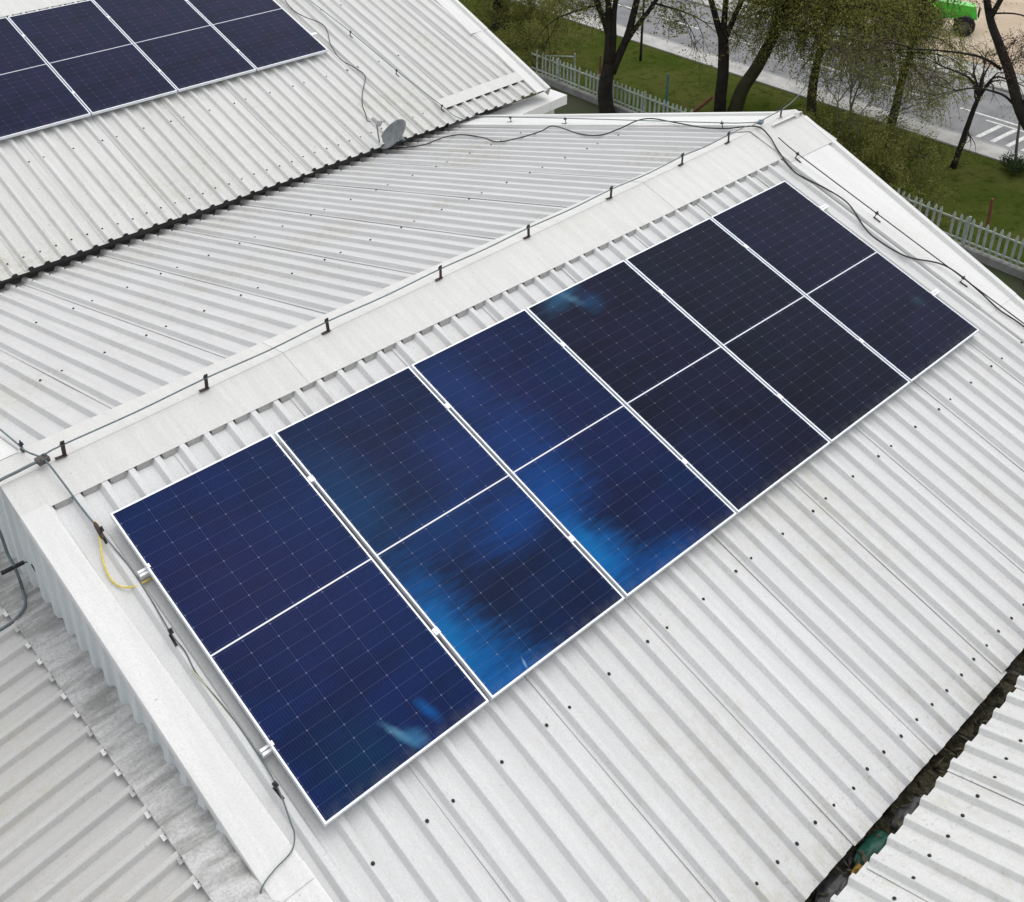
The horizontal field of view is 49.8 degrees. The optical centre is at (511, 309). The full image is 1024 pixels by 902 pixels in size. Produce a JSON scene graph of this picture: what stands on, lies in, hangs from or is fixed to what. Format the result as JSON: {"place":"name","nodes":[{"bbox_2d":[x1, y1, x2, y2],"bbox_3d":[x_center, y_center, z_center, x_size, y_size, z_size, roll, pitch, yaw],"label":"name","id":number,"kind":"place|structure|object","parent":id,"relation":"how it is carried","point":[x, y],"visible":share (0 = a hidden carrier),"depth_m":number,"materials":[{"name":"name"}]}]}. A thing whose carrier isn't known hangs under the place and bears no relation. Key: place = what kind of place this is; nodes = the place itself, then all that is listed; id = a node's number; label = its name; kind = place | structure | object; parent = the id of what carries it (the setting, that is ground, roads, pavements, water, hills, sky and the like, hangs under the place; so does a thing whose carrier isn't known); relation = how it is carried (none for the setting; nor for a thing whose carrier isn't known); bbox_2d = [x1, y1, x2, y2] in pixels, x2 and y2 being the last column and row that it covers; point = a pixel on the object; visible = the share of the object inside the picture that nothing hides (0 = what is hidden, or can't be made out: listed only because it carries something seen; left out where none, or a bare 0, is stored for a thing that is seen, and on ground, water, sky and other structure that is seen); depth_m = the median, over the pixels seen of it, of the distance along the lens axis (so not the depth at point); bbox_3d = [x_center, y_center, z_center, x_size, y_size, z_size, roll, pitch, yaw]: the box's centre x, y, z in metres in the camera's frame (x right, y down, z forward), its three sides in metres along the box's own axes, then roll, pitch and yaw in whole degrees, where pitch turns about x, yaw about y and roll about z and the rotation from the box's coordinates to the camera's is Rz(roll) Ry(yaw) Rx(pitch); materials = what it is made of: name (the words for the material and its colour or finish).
{"place":"outdoors","nodes":[
{"label":"outdoors","id":0,"kind":"place"},
{"bbox_2d":[458,0,1023,267],"bbox_3d":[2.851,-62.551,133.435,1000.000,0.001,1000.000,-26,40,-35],"label":"grass ground","id":1,"kind":"structure","parent":0,"point":[979,181],"depth_m":46.60,"materials":[{"name":"green plant"}]},
{"bbox_2d":[460,0,557,36],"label":"deciduous tree","id":2,"kind":"object","parent":1,"relation":"on","point":[497,2],"visible":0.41,"depth_m":54.76,"materials":[{"name":"green plant"}]},
{"bbox_2d":[475,0,563,37],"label":"shrub","id":3,"kind":"object","parent":1,"relation":"on","point":[506,14],"visible":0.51,"depth_m":53.55,"materials":[{"name":"green plant"}]},
{"bbox_2d":[465,0,586,52],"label":"shrub","id":4,"kind":"object","parent":1,"relation":"on","point":[530,15],"visible":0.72,"depth_m":51.63,"materials":[{"name":"green plant"}]},
{"bbox_2d":[499,12,591,70],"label":"shrub","id":5,"kind":"object","parent":1,"relation":"on","point":[532,35],"visible":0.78,"depth_m":49.42,"materials":[{"name":"green plant"}]},
{"bbox_2d":[547,53,575,85],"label":"post","id":6,"kind":"object","parent":1,"relation":"on","point":[574,56],"visible":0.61,"depth_m":48.12,"materials":[{"name":"grey paint"}]},
{"bbox_2d":[599,55,601,73],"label":"post","id":7,"kind":"object","parent":1,"relation":"on","point":[600,56],"visible":0.48,"depth_m":46.17,"materials":[{"name":"metal"}]},
{"bbox_2d":[639,0,644,60],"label":"street sapling","id":8,"kind":"object","parent":1,"relation":"on","point":[641,45],"visible":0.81,"depth_m":50.86,"materials":[{"name":"brown plant"}]},
{"bbox_2d":[505,0,778,113],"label":"deciduous tree","id":9,"kind":"object","parent":1,"relation":"on","point":[612,58],"visible":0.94,"depth_m":43.65,"materials":[{"name":"green plant"}]},
{"bbox_2d":[665,73,668,108],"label":"post","id":10,"kind":"object","parent":1,"relation":"on","point":[666,96],"visible":0.88,"depth_m":45.90,"materials":[{"name":"metal"}]},
{"bbox_2d":[693,96,712,111],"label":"post","id":11,"kind":"object","parent":1,"relation":"on","point":[699,107],"visible":0.76,"depth_m":45.01,"materials":[{"name":"red paint"}]},
{"bbox_2d":[708,0,744,111],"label":"deciduous tree","id":12,"kind":"object","parent":1,"relation":"on","point":[721,83],"visible":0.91,"depth_m":44.26,"materials":[{"name":"brown plant"}]},
{"bbox_2d":[705,0,861,111],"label":"deciduous tree","id":13,"kind":"object","parent":1,"relation":"on","point":[745,84],"visible":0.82,"depth_m":43.09,"materials":[{"name":"green plant"}]},
{"bbox_2d":[768,87,866,142],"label":"shrub","id":14,"kind":"object","parent":1,"relation":"on","point":[817,117],"visible":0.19,"depth_m":41.91,"materials":[{"name":"green plant"}]},
{"bbox_2d":[697,0,964,118],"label":"willow tree","id":15,"kind":"object","parent":1,"relation":"on","point":[864,7],"visible":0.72,"depth_m":41.98,"materials":[{"name":"green plant"}]},
{"bbox_2d":[686,0,1023,96],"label":"kerb","id":16,"kind":"structure","parent":1,"relation":"on","point":[999,88],"depth_m":49.85,"materials":[{"name":"concrete"}]},
{"bbox_2d":[808,102,920,166],"bbox_3d":[12.601,-6.294,40.279,4.054,2.751,4.198,-1,32,-2],"label":"shrub","id":17,"kind":"object","parent":1,"relation":"on","point":[855,140],"visible":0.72,"depth_m":39.89,"materials":[{"name":"green plant"}]},
{"bbox_2d":[796,16,977,157],"bbox_3d":[13.211,-7.454,39.246,3.966,5.841,6.176,-26,40,-35],"label":"shrub","id":18,"kind":"object","parent":1,"relation":"on","point":[862,84],"visible":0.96,"depth_m":39.40,"materials":[{"name":"green plant"}]},
{"bbox_2d":[839,0,937,25],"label":"shrub","id":19,"kind":"object","parent":1,"relation":"on","point":[880,6],"visible":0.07,"depth_m":54.13,"materials":[{"name":"green plant"}]},
{"bbox_2d":[848,107,962,190],"bbox_3d":[13.385,-5.471,38.529,3.192,3.202,4.898,1,32,2],"label":"shrub","id":20,"kind":"object","parent":1,"relation":"on","point":[884,162],"visible":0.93,"depth_m":38.26,"materials":[{"name":"green plant"}]},
{"bbox_2d":[864,108,947,174],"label":"shrub","id":21,"kind":"object","parent":1,"relation":"on","point":[917,156],"visible":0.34,"depth_m":40.29,"materials":[{"name":"green plant"}]},
{"bbox_2d":[821,0,1016,129],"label":"willow tree","id":22,"kind":"object","parent":1,"relation":"on","point":[958,63],"visible":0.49,"depth_m":42.19,"materials":[{"name":"green plant"}]},
{"bbox_2d":[881,4,1023,168],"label":"bare tree","id":23,"kind":"object","parent":1,"relation":"on","point":[978,93],"visible":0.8,"depth_m":39.71,"materials":[{"name":"brown plant"}]},
{"bbox_2d":[994,150,1023,173],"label":"shrub","id":24,"kind":"object","parent":1,"relation":"on","point":[1012,165],"visible":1,"depth_m":40.80,"materials":[{"name":"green plant"}]},
{"bbox_2d":[1014,25,1023,163],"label":"sapling","id":25,"kind":"object","parent":1,"relation":"on","point":[1017,142],"visible":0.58,"depth_m":40.45,"materials":[{"name":"brown plant"}]},
{"bbox_2d":[511,0,1023,162],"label":"pavement","id":26,"kind":"structure","parent":0,"point":[991,151],"depth_m":48.04,"materials":[{"name":"grey concrete"}]},
{"bbox_2d":[512,86,1023,299],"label":"yard soil","id":27,"kind":"structure","parent":0,"point":[575,105],"depth_m":46.01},
{"bbox_2d":[0,542,279,901],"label":"lean to","id":28,"kind":"object","parent":27,"relation":"on","point":[98,800],"visible":0.93,"depth_m":5.92,"materials":[{"name":"grey metal"}]},
{"bbox_2d":[0,461,36,630],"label":"lightning conductor","id":29,"kind":"object","parent":28,"relation":"on","point":[11,559],"visible":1,"depth_m":6.95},
{"bbox_2d":[0,0,566,280],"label":"hall building","id":30,"kind":"structure","parent":27,"relation":"on","point":[70,188],"depth_m":14.04,"materials":[{"name":"metal"}]},
{"bbox_2d":[71,32,316,94],"bbox_3d":[-4.543,-3.058,14.265,4.830,0.093,0.072,-26,40,-35],"label":"mounting rail","id":31,"kind":"object","parent":30,"relation":"attached to","point":[314,34],"visible":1,"depth_m":15.23,"materials":[{"name":"metal"}]},
{"bbox_2d":[0,17,90,139],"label":"solar panel","id":32,"kind":"object","parent":31,"relation":"on","point":[36,94],"visible":1,"depth_m":13.43,"materials":[{"name":"glass"}]},
{"bbox_2d":[8,0,176,114],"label":"solar panel","id":33,"kind":"object","parent":31,"relation":"attached to","point":[96,60],"visible":1,"depth_m":14.15,"materials":[{"name":"glass"}]},
{"bbox_2d":[92,0,255,91],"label":"solar panel","id":34,"kind":"object","parent":31,"relation":"on","point":[182,45],"visible":1,"depth_m":14.77,"materials":[{"name":"glass"}]},
{"bbox_2d":[188,0,327,70],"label":"solar panel","id":35,"kind":"object","parent":31,"relation":"on","point":[261,34],"visible":1,"depth_m":15.35,"materials":[{"name":"glass"}]},
{"bbox_2d":[285,0,369,121],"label":"antenna cable","id":36,"kind":"object","parent":30,"relation":"on","point":[338,57],"visible":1,"depth_m":15.39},
{"bbox_2d":[371,117,405,148],"bbox_3d":[-1.538,-2.303,14.224,0.474,0.424,0.492,-26,40,-35],"label":"satellite dish","id":37,"kind":"object","parent":30,"relation":"on","point":[392,133],"visible":1,"depth_m":14.27,"materials":[{"name":"metal"}]},
{"bbox_2d":[0,109,1023,901],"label":"hall building","id":38,"kind":"structure","parent":27,"relation":"on","point":[780,691],"depth_m":7.51,"materials":[{"name":"metal"}]},
{"bbox_2d":[0,560,35,574],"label":"wall bracket","id":39,"kind":"object","parent":38,"relation":"attached to","point":[11,568],"depth_m":6.97,"materials":[{"name":"black metal"}]},
{"bbox_2d":[18,440,24,451],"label":"conductor holder","id":40,"kind":"object","parent":38,"relation":"attached to","point":[20,443],"visible":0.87,"depth_m":7.04,"materials":[{"name":"black metal"}]},
{"bbox_2d":[0,429,93,522],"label":"lightning conductor","id":41,"kind":"object","parent":40,"relation":"attached to","point":[60,479],"visible":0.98,"depth_m":6.80,"materials":[{"name":"metal"}]},
{"bbox_2d":[34,453,50,466],"bbox_3d":[-2.919,0.930,6.860,0.060,0.042,0.072,23,39,32],"label":"cross clamp","id":42,"kind":"object","parent":41,"relation":"attached to","point":[40,459],"visible":1,"depth_m":6.84,"materials":[{"name":"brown metal"}]},
{"bbox_2d":[55,440,67,459],"bbox_3d":[-2.836,0.879,6.923,0.076,0.112,0.030,-21,37,-35],"label":"conductor holder","id":43,"kind":"object","parent":38,"relation":"attached to","point":[63,450],"visible":1,"depth_m":6.94,"materials":[{"name":"metal"}]},
{"bbox_2d":[98,526,107,543],"bbox_3d":[-2.448,1.346,6.611,0.024,0.080,0.091,-21,56,-33],"label":"conductor holder","id":44,"kind":"object","parent":38,"relation":"attached to","point":[100,528],"visible":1,"depth_m":6.61,"materials":[{"name":"black metal"}]},
{"bbox_2d":[93,522,104,538],"bbox_3d":[-2.483,1.327,6.633,0.028,0.065,0.117,-23,39,-32],"label":"wire connector","id":45,"kind":"object","parent":44,"relation":"attached to","point":[96,526],"visible":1,"depth_m":6.62,"materials":[{"name":"plastic"}]},
{"bbox_2d":[94,521,151,587],"bbox_3d":[-2.369,1.471,6.543,0.474,0.213,0.190,19,36,27],"label":"earth wire","id":46,"kind":"object","parent":38,"relation":"attached to","point":[107,573],"visible":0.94,"depth_m":6.51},
{"bbox_2d":[167,627,177,646],"bbox_3d":[-1.923,1.855,6.262,0.024,0.080,0.091,-22,56,-33],"label":"conductor holder","id":47,"kind":"object","parent":38,"relation":"attached to","point":[170,630],"visible":1,"depth_m":6.27,"materials":[{"name":"black metal"}]},
{"bbox_2d":[104,535,294,893],"bbox_3d":[-1.689,2.160,6.050,0.412,0.770,2.362,-17,36,-25],"label":"lightning conductor","id":48,"kind":"object","parent":38,"relation":"attached to","point":[279,864],"visible":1,"depth_m":6.04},
{"bbox_2d":[198,374,209,391],"bbox_3d":[-2.103,0.498,7.522,0.030,0.112,0.076,28,38,37],"label":"conductor holder","id":49,"kind":"object","parent":38,"relation":"on","point":[206,383],"visible":1,"depth_m":7.54,"materials":[{"name":"black metal"}]},
{"bbox_2d":[191,669,235,723],"bbox_3d":[-1.628,2.156,6.099,0.439,0.157,0.013,25,40,34],"label":"earth wire","id":50,"kind":"object","parent":38,"relation":"attached to","point":[209,690],"visible":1,"depth_m":6.14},
{"bbox_2d":[272,780,284,798],"bbox_3d":[-1.227,2.526,5.804,0.091,0.080,0.024,40,49,23],"label":"conductor holder","id":51,"kind":"object","parent":38,"relation":"attached to","point":[275,784],"visible":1,"depth_m":5.81,"materials":[{"name":"black metal"}]},
{"bbox_2d":[321,318,330,334],"bbox_3d":[-1.376,0.121,8.120,0.076,0.112,0.030,-29,42,-33],"label":"conductor holder","id":52,"kind":"object","parent":38,"relation":"on","point":[327,327],"visible":1,"depth_m":8.13,"materials":[{"name":"black metal"}]},
{"bbox_2d":[43,126,746,454],"bbox_3d":[-0.268,-0.476,9.017,7.362,0.072,0.011,-27,41,-36],"label":"lightning conductor","id":53,"kind":"object","parent":52,"relation":"attached to","point":[364,304],"visible":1,"depth_m":8.23,"materials":[{"name":"metal"}]},
{"bbox_2d":[435,265,442,280],"bbox_3d":[-0.583,-0.292,8.767,0.030,0.112,0.076,25,40,35],"label":"conductor holder","id":54,"kind":"object","parent":38,"relation":"on","point":[440,273],"visible":1,"depth_m":8.78,"materials":[{"name":"black metal"}]},
{"bbox_2d":[137,204,828,579],"bbox_3d":[0.417,0.277,8.546,7.122,0.093,0.072,-26,40,-35],"label":"mounting rail","id":55,"kind":"object","parent":38,"relation":"attached to","point":[143,574],"visible":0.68,"depth_m":7.16,"materials":[{"name":"metal"}]},
{"bbox_2d":[110,434,488,826],"bbox_3d":[-1.286,1.757,6.531,1.134,0.035,2.268,-26,58,-35],"label":"solar panel","id":56,"kind":"object","parent":55,"relation":"on","point":[347,680],"visible":1,"depth_m":6.45,"materials":[{"name":"glass"}]},
{"bbox_2d":[274,366,624,700],"bbox_3d":[-0.435,1.340,7.202,1.134,0.035,2.268,-26,58,-35],"label":"solar panel","id":57,"kind":"object","parent":55,"relation":"on","point":[499,578],"visible":1,"depth_m":7.13,"materials":[{"name":"glass"}]},
{"bbox_2d":[625,218,909,443],"bbox_3d":[2.106,0.096,9.204,1.134,0.035,2.268,-26,58,-35],"label":"solar panel","id":58,"kind":"object","parent":55,"relation":"on","point":[824,374],"visible":1,"depth_m":9.14,"materials":[{"name":"glass"}]},
{"bbox_2d":[711,181,978,383],"bbox_3d":[2.952,-0.319,9.872,1.134,0.035,2.268,-26,58,-35],"label":"solar panel","id":59,"kind":"object","parent":55,"relation":"on","point":[905,325],"visible":1,"depth_m":9.81,"materials":[{"name":"glass"}]},
{"bbox_2d":[523,224,530,238],"bbox_3d":[0.124,-0.661,9.350,0.076,0.112,0.030,-27,41,-33],"label":"conductor holder","id":60,"kind":"object","parent":38,"relation":"on","point":[528,232],"visible":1,"depth_m":9.36,"materials":[{"name":"black metal"}]},
{"bbox_2d":[259,289,939,758],"bbox_3d":[1.265,1.100,7.981,7.122,0.093,0.072,-26,40,-35],"label":"mounting rail","id":61,"kind":"object","parent":38,"relation":"attached to","point":[265,751],"visible":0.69,"depth_m":6.60,"materials":[{"name":"metal"}]},
{"bbox_2d":[411,309,736,598],"bbox_3d":[0.414,0.924,7.871,1.134,0.035,2.268,-26,58,-35],"label":"solar panel","id":62,"kind":"object","parent":61,"relation":"attached to","point":[613,485],"visible":1,"depth_m":7.80,"materials":[{"name":"glass"}]},
{"bbox_2d":[526,260,829,513],"bbox_3d":[1.260,0.510,8.538,1.134,0.035,2.268,-26,58,-35],"label":"solar panel","id":63,"kind":"object","parent":61,"relation":"attached to","point":[738,436],"visible":1,"depth_m":8.47,"materials":[{"name":"glass"}]},
{"bbox_2d":[605,186,612,199],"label":"conductor holder","id":64,"kind":"object","parent":38,"relation":"on","point":[611,187],"visible":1,"depth_m":9.98,"materials":[{"name":"black metal"}]},
{"bbox_2d":[677,153,683,165],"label":"conductor holder","id":65,"kind":"object","parent":38,"relation":"on","point":[682,154],"visible":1,"depth_m":10.58,"materials":[{"name":"black metal"}]},
{"bbox_2d":[377,118,1023,326],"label":"power cable","id":66,"kind":"object","parent":38,"relation":"on","point":[1012,318],"visible":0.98,"depth_m":11.28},
{"bbox_2d":[750,78,807,126],"bbox_3d":[2.791,-2.154,11.471,0.029,0.255,1.005,28,41,37],"label":"lightning conductor","id":67,"kind":"object","parent":38,"relation":"on","point":[783,108],"visible":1,"depth_m":11.56,"materials":[{"name":"metal"}]},
{"bbox_2d":[531,50,1023,279],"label":"picket fence","id":68,"kind":"object","parent":27,"relation":"on","point":[1001,264],"visible":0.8,"depth_m":36.51,"materials":[{"name":"wood"}]},
{"bbox_2d":[830,0,1023,284],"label":"deciduous tree","id":69,"kind":"object","parent":27,"relation":"on","point":[1015,100],"visible":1,"depth_m":31.41,"materials":[{"name":"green plant"}]},
{"bbox_2d":[550,0,1023,152],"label":"road","id":70,"kind":"structure","parent":0,"point":[980,124],"depth_m":49.34,"materials":[{"name":"grey asphalt"}]},
{"bbox_2d":[542,0,1023,154],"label":"kerb","id":71,"kind":"structure","parent":70,"relation":"on","point":[823,90],"depth_m":47.61,"materials":[{"name":"concrete"}]},
{"bbox_2d":[612,2,1023,150],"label":"road markings","id":72,"kind":"object","parent":70,"relation":"on","point":[1001,136],"visible":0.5,"depth_m":44.26,"materials":[{"name":"paint"}]},
{"bbox_2d":[694,0,1023,92],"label":"pavement","id":73,"kind":"structure","parent":0,"point":[1002,83],"depth_m":50.27,"materials":[{"name":"grey concrete"}]},
{"bbox_2d":[890,166,960,222],"bbox_3d":[13.711,-3.660,36.729,3.034,2.024,2.918,-26,40,-35],"label":"shrub","id":74,"kind":"object","parent":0,"point":[918,193],"visible":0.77,"depth_m":37.13,"materials":[{"name":"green plant"}]},
{"bbox_2d":[830,675,1023,901],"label":"hall building","id":75,"kind":"structure","parent":0,"point":[958,836],"depth_m":6.16,"materials":[{"name":"metal"}]},
{"bbox_2d":[804,648,1023,901],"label":"leaf litter","id":76,"kind":"object","parent":75,"relation":"on","point":[929,773],"visible":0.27,"depth_m":6.90,"materials":[{"name":"brown plant"}]},
{"bbox_2d":[815,872,848,901],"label":"crumpled plastic","id":77,"kind":"object","parent":76,"relation":"on","point":[835,880],"visible":0.84,"depth_m":6.21,"materials":[{"name":"grey plastic"}]},
{"bbox_2d":[850,863,863,873],"bbox_3d":[1.957,3.182,6.260,0.102,0.062,0.056,-26,40,-35],"label":"dry leaf","id":78,"kind":"object","parent":76,"relation":"on","point":[856,868],"visible":0.63,"depth_m":6.25,"materials":[{"name":"yellow plant"}]},
{"bbox_2d":[854,830,887,864],"bbox_3d":[2.090,3.129,6.397,0.308,0.056,0.134,-26,40,-35],"label":"crumpled plastic","id":79,"kind":"object","parent":76,"relation":"on","point":[872,843],"visible":0.67,"depth_m":6.40,"materials":[{"name":"green plastic"}]},
{"bbox_2d":[891,796,920,831],"bbox_3d":[2.373,3.020,6.612,0.289,0.071,0.114,-26,40,-35],"label":"crumpled plastic","id":80,"kind":"object","parent":76,"relation":"on","point":[910,808],"visible":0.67,"depth_m":6.60,"materials":[{"name":"grey plastic"}]},
{"bbox_2d":[853,0,1023,74],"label":"sand lot","id":81,"kind":"structure","parent":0,"point":[1004,22],"depth_m":54.90,"materials":[{"name":"beige sand"}]},
{"bbox_2d":[909,4,951,31],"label":"shrub","id":82,"kind":"object","parent":81,"relation":"on","point":[948,17],"visible":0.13,"depth_m":53.47,"materials":[{"name":"green plant"}]},
{"bbox_2d":[901,0,980,36],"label":"tractor","id":83,"kind":"object","parent":81,"relation":"on","point":[972,14],"visible":0.41,"depth_m":54.14,"materials":[{"name":"green paint"}]},
{"bbox_2d":[1003,24,1023,59],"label":"shrub","id":84,"kind":"object","parent":81,"relation":"on","point":[1017,43],"visible":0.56,"depth_m":49.83,"materials":[{"name":"green plant"}]},
{"bbox_2d":[984,198,993,233],"bbox_3d":[15.782,-3.076,36.504,0.112,1.259,0.214,-11,34,-17],"label":"post","id":85,"kind":"object","parent":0,"point":[990,211],"visible":0.76,"depth_m":36.40,"materials":[{"name":"red paint"}]},
{"label":"conductor holder","id":86,"kind":"object","parent":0,"visible":0},
{"bbox_2d":[778,137,1023,323],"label":"lightning conductor","id":87,"kind":"object","parent":86,"relation":"attached to","point":[905,234],"visible":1,"depth_m":10.46,"materials":[{"name":"black metal"}]},
{"label":"conductor holder","id":88,"kind":"object","parent":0,"visible":0},
{"bbox_2d":[473,115,756,123],"bbox_3d":[0.936,-2.308,13.347,0.064,1.483,5.004,-24,39,-33],"label":"lightning conductor","id":89,"kind":"object","parent":88,"relation":"attached to","point":[620,119],"visible":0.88,"depth_m":12.87,"materials":[{"name":"metal"}]},
{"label":"conductor holder","id":90,"kind":"object","parent":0,"visible":0},
{"bbox_2d":[310,0,463,119],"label":"lightning conductor","id":91,"kind":"object","parent":90,"relation":"attached to","point":[388,63],"visible":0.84,"depth_m":15.46,"materials":[{"name":"metal"}]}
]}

